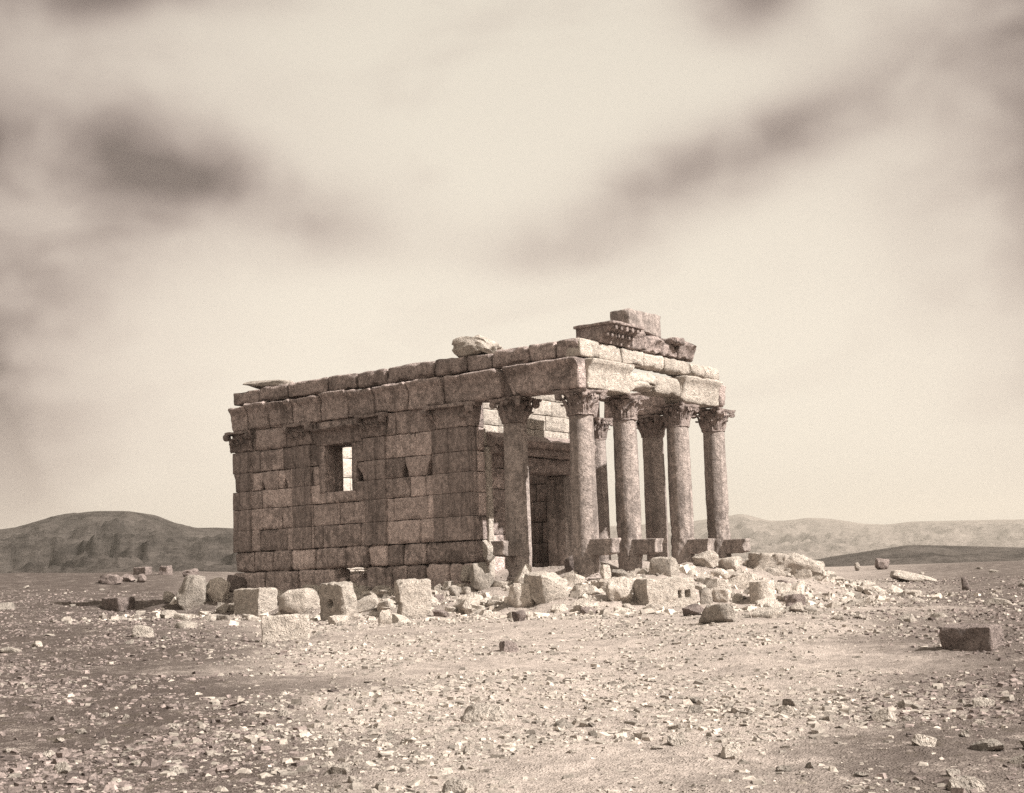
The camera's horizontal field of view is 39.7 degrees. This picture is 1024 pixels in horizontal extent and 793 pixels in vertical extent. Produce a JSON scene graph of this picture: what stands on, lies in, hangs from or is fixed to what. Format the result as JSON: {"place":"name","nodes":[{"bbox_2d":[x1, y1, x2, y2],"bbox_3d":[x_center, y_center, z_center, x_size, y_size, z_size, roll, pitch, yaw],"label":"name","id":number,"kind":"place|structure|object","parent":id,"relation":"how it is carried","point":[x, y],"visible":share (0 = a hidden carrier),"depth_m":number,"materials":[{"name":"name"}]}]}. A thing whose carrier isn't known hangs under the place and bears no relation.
{"place":"outdoors","nodes":[
{"label":"outdoors","id":0,"kind":"place"},
{"bbox_2d":[0,511,244,572],"bbox_3d":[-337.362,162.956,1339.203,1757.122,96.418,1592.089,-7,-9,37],"label":"hill","id":1,"kind":"structure","parent":0,"point":[104,541],"depth_m":817.19,"materials":[{"name":"grey soil"}]},
{"bbox_2d":[0,560,1023,792],"bbox_3d":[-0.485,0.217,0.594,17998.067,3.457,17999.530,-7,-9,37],"label":"ground","id":2,"kind":"structure","parent":0,"point":[901,752],"depth_m":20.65,"materials":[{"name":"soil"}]},
{"bbox_2d":[0,602,14,609],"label":"loose stone","id":3,"kind":"object","parent":2,"relation":"on","point":[7,605],"visible":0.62,"depth_m":59.32,"materials":[{"name":"stone"}]},
{"bbox_2d":[0,647,21,652],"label":"loose stone","id":4,"kind":"object","parent":2,"relation":"on","point":[9,650],"visible":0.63,"depth_m":33.39,"materials":[{"name":"stone"}]},
{"bbox_2d":[53,761,71,773],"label":"loose stone","id":5,"kind":"object","parent":2,"relation":"on","point":[63,767],"visible":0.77,"depth_m":13.49,"materials":[{"name":"stone"}]},
{"bbox_2d":[98,574,122,584],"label":"boulder","id":6,"kind":"object","parent":2,"relation":"on","point":[112,579],"visible":0.96,"depth_m":79.02,"materials":[{"name":"stone"}]},
{"bbox_2d":[101,597,134,611],"bbox_3d":[-16.793,8.937,60.562,0.884,0.780,1.705,5,-10,-42],"label":"fallen block","id":7,"kind":"object","parent":2,"relation":"on","point":[115,604],"depth_m":60.02,"materials":[{"name":"stone"}]},
{"bbox_2d":[133,566,151,574],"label":"fallen block","id":8,"kind":"object","parent":2,"relation":"on","point":[145,570],"depth_m":94.11,"materials":[{"name":"stone"}]},
{"bbox_2d":[132,625,153,636],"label":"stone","id":9,"kind":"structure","parent":2,"relation":"on","point":[141,631],"depth_m":37.50,"materials":[{"name":"stone"}]},
{"bbox_2d":[159,565,172,574],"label":"fallen block","id":10,"kind":"object","parent":2,"relation":"on","point":[166,570],"depth_m":94.32,"materials":[{"name":"stone"}]},
{"bbox_2d":[160,610,176,618],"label":"loose stone","id":11,"kind":"object","parent":2,"relation":"on","point":[167,614],"visible":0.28,"depth_m":47.23,"materials":[{"name":"stone"}]},
{"bbox_2d":[163,591,174,601],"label":"boulder","id":12,"kind":"object","parent":2,"relation":"on","point":[168,596],"visible":0.75,"depth_m":58.88,"materials":[{"name":"grey stone"}]},
{"bbox_2d":[165,765,186,774],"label":"loose stone","id":13,"kind":"object","parent":2,"relation":"on","point":[176,769],"visible":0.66,"depth_m":13.40,"materials":[{"name":"stone"}]},
{"bbox_2d":[173,613,191,620],"bbox_3d":[-10.766,7.245,46.388,0.540,0.300,0.432,9,-5,10],"label":"stone slab","id":14,"kind":"object","parent":2,"relation":"on","point":[185,617],"depth_m":46.22,"materials":[{"name":"stone"}]},
{"bbox_2d":[175,621,196,628],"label":"loose stone","id":15,"kind":"object","parent":2,"relation":"on","point":[184,624],"visible":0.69,"depth_m":40.92,"materials":[{"name":"stone"}]},
{"bbox_2d":[182,568,198,576],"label":"boulder","id":16,"kind":"object","parent":2,"relation":"on","point":[194,571],"visible":0.73,"depth_m":92.27,"materials":[{"name":"stone"}]},
{"bbox_2d":[176,575,206,609],"bbox_3d":[-12.920,7.985,57.221,1.250,1.602,0.942,-1,-7,-6],"label":"boulder","id":17,"kind":"object","parent":2,"relation":"on","point":[191,593],"visible":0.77,"depth_m":56.89,"materials":[{"name":"grey stone"}]},
{"bbox_2d":[206,577,230,601],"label":"boulder","id":18,"kind":"object","parent":2,"relation":"on","point":[217,588],"visible":0.87,"depth_m":57.17,"materials":[{"name":"stone"}]},
{"bbox_2d":[216,602,228,612],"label":"boulder","id":19,"kind":"object","parent":2,"relation":"on","point":[222,607],"visible":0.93,"depth_m":54.56,"materials":[{"name":"grey stone"}]},
{"bbox_2d":[227,575,246,591],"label":"boulder","id":20,"kind":"object","parent":2,"relation":"on","point":[236,582],"visible":0.58,"depth_m":58.50,"materials":[{"name":"stone"}]},
{"bbox_2d":[233,587,277,615],"bbox_3d":[-9.779,7.937,54.138,1.613,1.296,0.939,-7,-9,35],"label":"fallen block","id":21,"kind":"object","parent":2,"relation":"on","point":[256,601],"depth_m":53.75,"materials":[{"name":"stone"}]},
{"bbox_2d":[261,614,309,641],"bbox_3d":[-5.471,5.651,34.336,1.175,0.768,0.269,-1,-7,-5],"label":"stone slab","id":22,"kind":"object","parent":2,"relation":"on","point":[283,627],"depth_m":34.24,"materials":[{"name":"stone"}]},
{"bbox_2d":[277,588,319,614],"bbox_3d":[-7.779,7.588,51.916,1.430,1.171,1.214,-3,-7,12],"label":"boulder","id":23,"kind":"object","parent":2,"relation":"on","point":[301,601],"visible":0.75,"depth_m":51.45,"materials":[{"name":"stone"}]},
{"bbox_2d":[328,615,347,624],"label":"loose stone","id":24,"kind":"object","parent":2,"relation":"on","point":[333,619],"visible":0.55,"depth_m":43.12,"materials":[{"name":"stone"}]},
{"bbox_2d":[319,581,358,620],"bbox_3d":[-5.632,6.724,46.024,1.345,1.449,0.736,-9,-10,43],"label":"fallen block","id":25,"kind":"object","parent":2,"relation":"on","point":[337,598],"depth_m":45.70,"materials":[{"name":"grey stone"}]},
{"bbox_2d":[330,763,349,773],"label":"loose stone","id":26,"kind":"object","parent":2,"relation":"on","point":[342,768],"visible":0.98,"depth_m":13.02,"materials":[{"name":"stone"}]},
{"bbox_2d":[357,594,378,612],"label":"loose stone","id":27,"kind":"object","parent":2,"relation":"on","point":[368,603],"visible":0.59,"depth_m":50.31,"materials":[{"name":"stone"}]},
{"bbox_2d":[378,609,391,624],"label":"boulder","id":28,"kind":"object","parent":2,"relation":"on","point":[385,617],"visible":0.8,"depth_m":41.94,"materials":[{"name":"stone"}]},
{"bbox_2d":[376,588,394,596],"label":"loose stone","id":29,"kind":"object","parent":2,"relation":"on","point":[381,592],"visible":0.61,"depth_m":51.93,"materials":[{"name":"stone"}]},
{"bbox_2d":[377,601,395,610],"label":"loose stone","id":30,"kind":"object","parent":2,"relation":"on","point":[391,605],"visible":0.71,"depth_m":49.67,"materials":[{"name":"stone"}]},
{"bbox_2d":[391,613,410,622],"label":"loose stone","id":31,"kind":"object","parent":2,"relation":"on","point":[396,618],"visible":0.41,"depth_m":43.60,"materials":[{"name":"stone"}]},
{"bbox_2d":[394,578,431,618],"bbox_3d":[-3.302,6.829,47.449,1.236,1.505,0.855,0,-8,-16],"label":"fallen block","id":32,"kind":"object","parent":2,"relation":"on","point":[413,597],"depth_m":47.11,"materials":[{"name":"stone"}]},
{"bbox_2d":[433,610,448,616],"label":"boulder","id":33,"kind":"object","parent":2,"relation":"on","point":[442,613],"visible":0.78,"depth_m":46.91,"materials":[{"name":"stone"}]},
{"bbox_2d":[449,585,459,595],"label":"boulder","id":34,"kind":"object","parent":2,"relation":"on","point":[454,590],"visible":0.9,"depth_m":49.70,"materials":[{"name":"grey stone"}]},
{"bbox_2d":[442,778,473,792],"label":"loose stone","id":35,"kind":"object","parent":2,"relation":"on","point":[456,785],"visible":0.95,"depth_m":11.71,"materials":[{"name":"stone"}]},
{"bbox_2d":[459,597,479,612],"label":"boulder","id":36,"kind":"object","parent":2,"relation":"on","point":[468,602],"visible":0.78,"depth_m":47.39,"materials":[{"name":"stone"}]},
{"bbox_2d":[470,562,493,590],"bbox_3d":[-1.054,6.468,50.461,0.864,1.160,0.627,0,-7,-14],"label":"boulder","id":37,"kind":"object","parent":2,"relation":"on","point":[481,577],"visible":0.94,"depth_m":50.21,"materials":[{"name":"grey stone"}]},
{"bbox_2d":[460,703,508,722],"bbox_3d":[-0.326,3.785,16.794,0.620,0.306,0.558,-2,-7,4],"label":"boulder","id":38,"kind":"object","parent":2,"relation":"on","point":[485,712],"visible":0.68,"depth_m":16.60,"materials":[{"name":"grey stone"}]},
{"bbox_2d":[223,308,750,591],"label":"ruined temple","id":39,"kind":"structure","parent":2,"relation":"on","point":[438,471],"depth_m":54.48,"materials":[{"name":"stone"}]},
{"bbox_2d":[243,380,292,389],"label":"stone slab","id":40,"kind":"structure","parent":39,"relation":"on","point":[260,385],"depth_m":59.38,"materials":[{"name":"grey stone"}]},
{"bbox_2d":[310,418,363,503],"bbox_3d":[-6.535,2.591,56.731,2.597,3.316,1.771,-7,-9,37],"label":"window frame","id":41,"kind":"structure","parent":39,"relation":"in","point":[331,437],"depth_m":56.67,"materials":[{"name":"stone"}]},
{"bbox_2d":[460,565,470,582],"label":"stone slab","id":42,"kind":"structure","parent":39,"relation":"on","point":[465,574],"depth_m":51.47,"materials":[{"name":"stone"}]},
{"bbox_2d":[451,335,503,356],"bbox_3d":[-1.315,-1.849,52.871,2.100,0.917,0.950,-7,-9,37],"label":"boulder","id":43,"kind":"object","parent":39,"relation":"on","point":[466,346],"visible":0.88,"depth_m":52.59,"materials":[{"name":"stone"}]},
{"bbox_2d":[483,540,495,564],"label":"boulder","id":44,"kind":"object","parent":39,"relation":"on","point":[488,556],"visible":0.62,"depth_m":52.17,"materials":[{"name":"stone"}]},
{"bbox_2d":[481,610,500,617],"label":"loose stone","id":45,"kind":"object","parent":2,"relation":"on","point":[491,613],"visible":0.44,"depth_m":44.12,"materials":[{"name":"stone"}]},
{"bbox_2d":[493,581,511,586],"bbox_3d":[-0.304,6.699,50.221,0.680,0.388,0.544,4,-6,10],"label":"stone slab","id":46,"kind":"object","parent":2,"relation":"on","point":[499,583],"depth_m":50.00,"materials":[{"name":"stone"}]},
{"bbox_2d":[499,640,518,652],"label":"boulder","id":47,"kind":"object","parent":2,"relation":"on","point":[507,646],"visible":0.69,"depth_m":27.91,"materials":[{"name":"stone"}]},
{"bbox_2d":[512,610,525,621],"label":"boulder","id":48,"kind":"object","parent":2,"relation":"on","point":[519,615],"visible":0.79,"depth_m":37.02,"materials":[{"name":"stone"}]},
{"bbox_2d":[508,583,533,607],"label":"boulder","id":49,"kind":"object","parent":2,"relation":"on","point":[519,595],"visible":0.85,"depth_m":46.58,"materials":[{"name":"stone"}]},
{"bbox_2d":[514,564,531,582],"bbox_3d":[0.386,6.295,49.917,0.340,0.925,0.600,32,-13,-6],"label":"stone slab","id":50,"kind":"object","parent":2,"relation":"on","point":[526,568],"depth_m":49.71,"materials":[{"name":"stone"}]},
{"bbox_2d":[35,558,1017,628],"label":"gravel","id":51,"kind":"structure","parent":2,"relation":"on","point":[685,569],"depth_m":49.09,"materials":[{"name":"stone"}]},
{"bbox_2d":[523,570,569,604],"bbox_3d":[1.128,6.353,46.818,1.460,1.234,1.125,0,-7,-11],"label":"boulder","id":52,"kind":"object","parent":2,"relation":"on","point":[545,586],"visible":0.84,"depth_m":46.40,"materials":[{"name":"stone"}]},
{"bbox_2d":[550,604,567,612],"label":"boulder","id":53,"kind":"object","parent":2,"relation":"on","point":[557,608],"visible":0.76,"depth_m":45.01,"materials":[{"name":"stone"}]},
{"bbox_2d":[555,719,573,727],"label":"loose stone","id":54,"kind":"object","parent":2,"relation":"on","point":[567,724],"visible":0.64,"depth_m":16.07,"materials":[{"name":"stone"}]},
{"bbox_2d":[564,555,573,571],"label":"boulder","id":55,"kind":"object","parent":2,"relation":"on","point":[569,564],"visible":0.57,"depth_m":50.36,"materials":[{"name":"stone"}]},
{"bbox_2d":[563,572,584,585],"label":"loose stone","id":56,"kind":"object","parent":2,"relation":"on","point":[574,578],"visible":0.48,"depth_m":47.91,"materials":[{"name":"stone"}]},
{"bbox_2d":[572,585,587,594],"bbox_3d":[2.353,6.452,46.788,0.730,0.420,0.584,6,-9,-11],"label":"stone slab","id":57,"kind":"object","parent":2,"relation":"on","point":[583,589],"depth_m":46.60,"materials":[{"name":"stone"}]},
{"bbox_2d":[584,585,600,594],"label":"loose stone","id":58,"kind":"object","parent":2,"relation":"on","point":[592,590],"visible":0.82,"depth_m":46.47,"materials":[{"name":"stone"}]},
{"bbox_2d":[600,564,610,580],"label":"boulder","id":59,"kind":"object","parent":2,"relation":"on","point":[605,571],"visible":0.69,"depth_m":48.47,"materials":[{"name":"stone"}]},
{"bbox_2d":[605,576,631,601],"bbox_3d":[3.456,6.326,45.916,0.860,1.003,0.671,0,-7,-13],"label":"boulder","id":60,"kind":"object","parent":2,"relation":"on","point":[618,588],"visible":0.91,"depth_m":45.71,"materials":[{"name":"stone"}]},
{"bbox_2d":[611,569,630,577],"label":"boulder","id":61,"kind":"object","parent":2,"relation":"on","point":[618,573],"visible":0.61,"depth_m":48.78,"materials":[{"name":"grey stone"}]},
{"bbox_2d":[641,604,662,610],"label":"loose stone","id":62,"kind":"object","parent":2,"relation":"on","point":[655,607],"visible":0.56,"depth_m":43.40,"materials":[{"name":"stone"}]},
{"bbox_2d":[648,557,678,576],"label":"boulder","id":63,"kind":"object","parent":2,"relation":"on","point":[666,566],"visible":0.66,"depth_m":49.20,"materials":[{"name":"grey stone"}]},
{"bbox_2d":[632,576,696,607],"bbox_3d":[4.968,6.466,45.960,1.946,1.260,0.932,2,-8,-25],"label":"fallen block","id":64,"kind":"object","parent":2,"relation":"on","point":[671,591],"depth_m":45.61,"materials":[{"name":"stone"}]},
{"bbox_2d":[667,734,685,745],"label":"loose stone","id":65,"kind":"object","parent":2,"relation":"on","point":[675,740],"visible":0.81,"depth_m":14.00,"materials":[{"name":"stone"}]},
{"bbox_2d":[682,603,703,615],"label":"boulder","id":66,"kind":"object","parent":2,"relation":"on","point":[694,609],"visible":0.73,"depth_m":36.99,"materials":[{"name":"stone"}]},
{"bbox_2d":[687,705,703,713],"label":"loose stone","id":67,"kind":"object","parent":2,"relation":"on","point":[692,709],"visible":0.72,"depth_m":17.28,"materials":[{"name":"stone"}]},
{"bbox_2d":[692,550,718,567],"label":"boulder","id":68,"kind":"object","parent":2,"relation":"on","point":[709,558],"visible":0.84,"depth_m":52.47,"materials":[{"name":"stone"}]},
{"bbox_2d":[699,587,712,603],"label":"boulder","id":69,"kind":"object","parent":2,"relation":"on","point":[705,594],"visible":0.91,"depth_m":46.23,"materials":[{"name":"grey stone"}]},
{"bbox_2d":[703,577,731,592],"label":"loose stone","id":70,"kind":"object","parent":2,"relation":"on","point":[711,584],"visible":0.52,"depth_m":47.85,"materials":[{"name":"stone"}]},
{"bbox_2d":[699,603,736,623],"bbox_3d":[4.817,5.142,33.301,0.880,0.583,0.591,-2,-7,4],"label":"boulder","id":71,"kind":"object","parent":2,"relation":"on","point":[719,612],"visible":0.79,"depth_m":33.08,"materials":[{"name":"grey stone"}]},
{"bbox_2d":[710,568,727,578],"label":"boulder","id":72,"kind":"object","parent":2,"relation":"on","point":[721,572],"visible":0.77,"depth_m":50.08,"materials":[{"name":"stone"}]},
{"bbox_2d":[711,588,730,602],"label":"boulder","id":73,"kind":"object","parent":2,"relation":"on","point":[721,595],"visible":0.82,"depth_m":46.84,"materials":[{"name":"stone"}]},
{"bbox_2d":[718,556,741,570],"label":"loose stone","id":74,"kind":"object","parent":2,"relation":"on","point":[734,563],"visible":0.73,"depth_m":52.58,"materials":[{"name":"stone"}]},
{"bbox_2d":[720,743,742,758],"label":"loose stone","id":75,"kind":"object","parent":2,"relation":"on","point":[731,751],"visible":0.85,"depth_m":13.04,"materials":[{"name":"stone"}]},
{"bbox_2d":[728,573,754,589],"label":"loose stone","id":76,"kind":"object","parent":2,"relation":"on","point":[741,581],"visible":0.52,"depth_m":48.99,"materials":[{"name":"stone"}]},
{"bbox_2d":[749,580,774,603],"bbox_3d":[8.308,6.574,47.154,0.856,0.976,0.860,-1,-7,-8],"label":"block","id":77,"kind":"object","parent":2,"relation":"on","point":[760,589],"depth_m":46.84,"materials":[{"name":"stone"}]},
{"bbox_2d":[751,607,782,617],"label":"loose stone","id":78,"kind":"object","parent":2,"relation":"on","point":[765,612],"visible":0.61,"depth_m":34.14,"materials":[{"name":"stone"}]},
{"bbox_2d":[755,597,781,606],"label":"loose stone","id":79,"kind":"object","parent":2,"relation":"on","point":[769,600],"visible":0.37,"depth_m":44.74,"materials":[{"name":"stone"}]},
{"bbox_2d":[774,583,791,592],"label":"loose stone","id":80,"kind":"object","parent":2,"relation":"on","point":[783,587],"visible":0.39,"depth_m":49.00,"materials":[{"name":"stone"}]},
{"bbox_2d":[775,765,791,771],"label":"loose stone","id":81,"kind":"object","parent":2,"relation":"on","point":[781,768],"visible":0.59,"depth_m":12.07,"materials":[{"name":"stone"}]},
{"bbox_2d":[747,552,827,581],"bbox_3d":[10.561,6.599,54.437,3.072,1.252,1.202,2,-7,1],"label":"fallen block","id":82,"kind":"object","parent":2,"relation":"on","point":[796,565],"depth_m":53.95,"materials":[{"name":"stone"}]},
{"bbox_2d":[777,705,797,713],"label":"loose stone","id":83,"kind":"object","parent":2,"relation":"on","point":[788,709],"visible":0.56,"depth_m":17.00,"materials":[{"name":"stone"}]},
{"bbox_2d":[782,699,802,705],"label":"loose stone","id":84,"kind":"object","parent":2,"relation":"on","point":[791,702],"visible":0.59,"depth_m":17.95,"materials":[{"name":"stone"}]},
{"bbox_2d":[784,594,805,606],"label":"boulder","id":85,"kind":"object","parent":2,"relation":"on","point":[791,600],"visible":0.69,"depth_m":44.91,"materials":[{"name":"stone"}]},
{"bbox_2d":[789,602,803,611],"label":"loose stone","id":86,"kind":"object","parent":2,"relation":"on","point":[797,607],"visible":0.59,"depth_m":37.06,"materials":[{"name":"stone"}]},
{"bbox_2d":[791,580,804,593],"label":"loose stone","id":87,"kind":"object","parent":2,"relation":"on","point":[799,586],"visible":0.5,"depth_m":50.15,"materials":[{"name":"stone"}]},
{"bbox_2d":[875,558,888,569],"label":"boulder","id":88,"kind":"object","parent":2,"relation":"on","point":[881,564],"visible":0.97,"depth_m":98.26,"materials":[{"name":"stone"}]},
{"bbox_2d":[871,708,896,721],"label":"loose stone","id":89,"kind":"object","parent":2,"relation":"on","point":[884,714],"visible":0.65,"depth_m":15.74,"materials":[{"name":"stone"}]},
{"bbox_2d":[886,585,903,593],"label":"loose stone","id":90,"kind":"object","parent":2,"relation":"on","point":[892,589],"visible":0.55,"depth_m":55.15,"materials":[{"name":"stone"}]},
{"bbox_2d":[898,613,916,621],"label":"loose stone","id":91,"kind":"object","parent":2,"relation":"on","point":[908,617],"visible":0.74,"depth_m":33.52,"materials":[{"name":"stone"}]},
{"bbox_2d":[890,570,936,581],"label":"stone slab","id":92,"kind":"structure","parent":2,"relation":"on","point":[899,575],"depth_m":70.26,"materials":[{"name":"stone"}]},
{"bbox_2d":[911,734,936,746],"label":"loose stone","id":93,"kind":"object","parent":2,"relation":"on","point":[921,740],"visible":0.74,"depth_m":13.36,"materials":[{"name":"stone"}]},
{"bbox_2d":[946,769,960,776],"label":"loose stone","id":94,"kind":"object","parent":2,"relation":"on","point":[951,772],"visible":0.78,"depth_m":11.48,"materials":[{"name":"stone"}]},
{"bbox_2d":[945,775,985,792],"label":"loose stone","id":95,"kind":"object","parent":2,"relation":"on","point":[967,783],"visible":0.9,"depth_m":10.77,"materials":[{"name":"stone"}]},
{"bbox_2d":[961,577,969,589],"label":"boulder","id":96,"kind":"object","parent":2,"relation":"on","point":[965,584],"visible":0.78,"depth_m":58.42,"materials":[{"name":"stone"}]},
{"bbox_2d":[939,623,1003,651],"bbox_3d":[8.340,4.415,25.691,0.983,0.614,1.098,-6,-8,31],"label":"fallen block","id":97,"kind":"object","parent":2,"relation":"on","point":[973,637],"depth_m":25.29,"materials":[{"name":"stone"}]},
{"bbox_2d":[972,697,994,706],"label":"loose stone","id":98,"kind":"object","parent":2,"relation":"on","point":[981,701],"visible":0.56,"depth_m":17.42,"materials":[{"name":"stone"}]},
{"bbox_2d":[970,738,1004,750],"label":"loose stone","id":99,"kind":"object","parent":2,"relation":"on","point":[990,744],"visible":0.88,"depth_m":12.94,"materials":[{"name":"stone"}]},
{"bbox_2d":[983,598,1012,604],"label":"loose stone","id":100,"kind":"object","parent":2,"relation":"on","point":[997,601],"visible":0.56,"depth_m":41.02,"materials":[{"name":"stone"}]},
{"bbox_2d":[1008,754,1023,763],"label":"loose stone","id":101,"kind":"object","parent":2,"relation":"on","point":[1019,759],"visible":0.72,"depth_m":11.97,"materials":[{"name":"stone"}]},
{"bbox_2d":[0,0,1023,528],"label":"sky","id":102,"kind":"structure","parent":0,"point":[201,200],"materials":[{"name":"beige"}]},
{"bbox_2d":[610,514,1023,560],"bbox_3d":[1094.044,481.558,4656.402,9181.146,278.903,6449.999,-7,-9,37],"label":"mountains","id":103,"kind":"structure","parent":0,"point":[815,538],"depth_m":4037.51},
{"bbox_2d":[815,545,1023,566],"bbox_3d":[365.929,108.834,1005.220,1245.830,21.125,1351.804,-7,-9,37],"label":"hill","id":104,"kind":"structure","parent":0,"point":[916,554],"depth_m":751.19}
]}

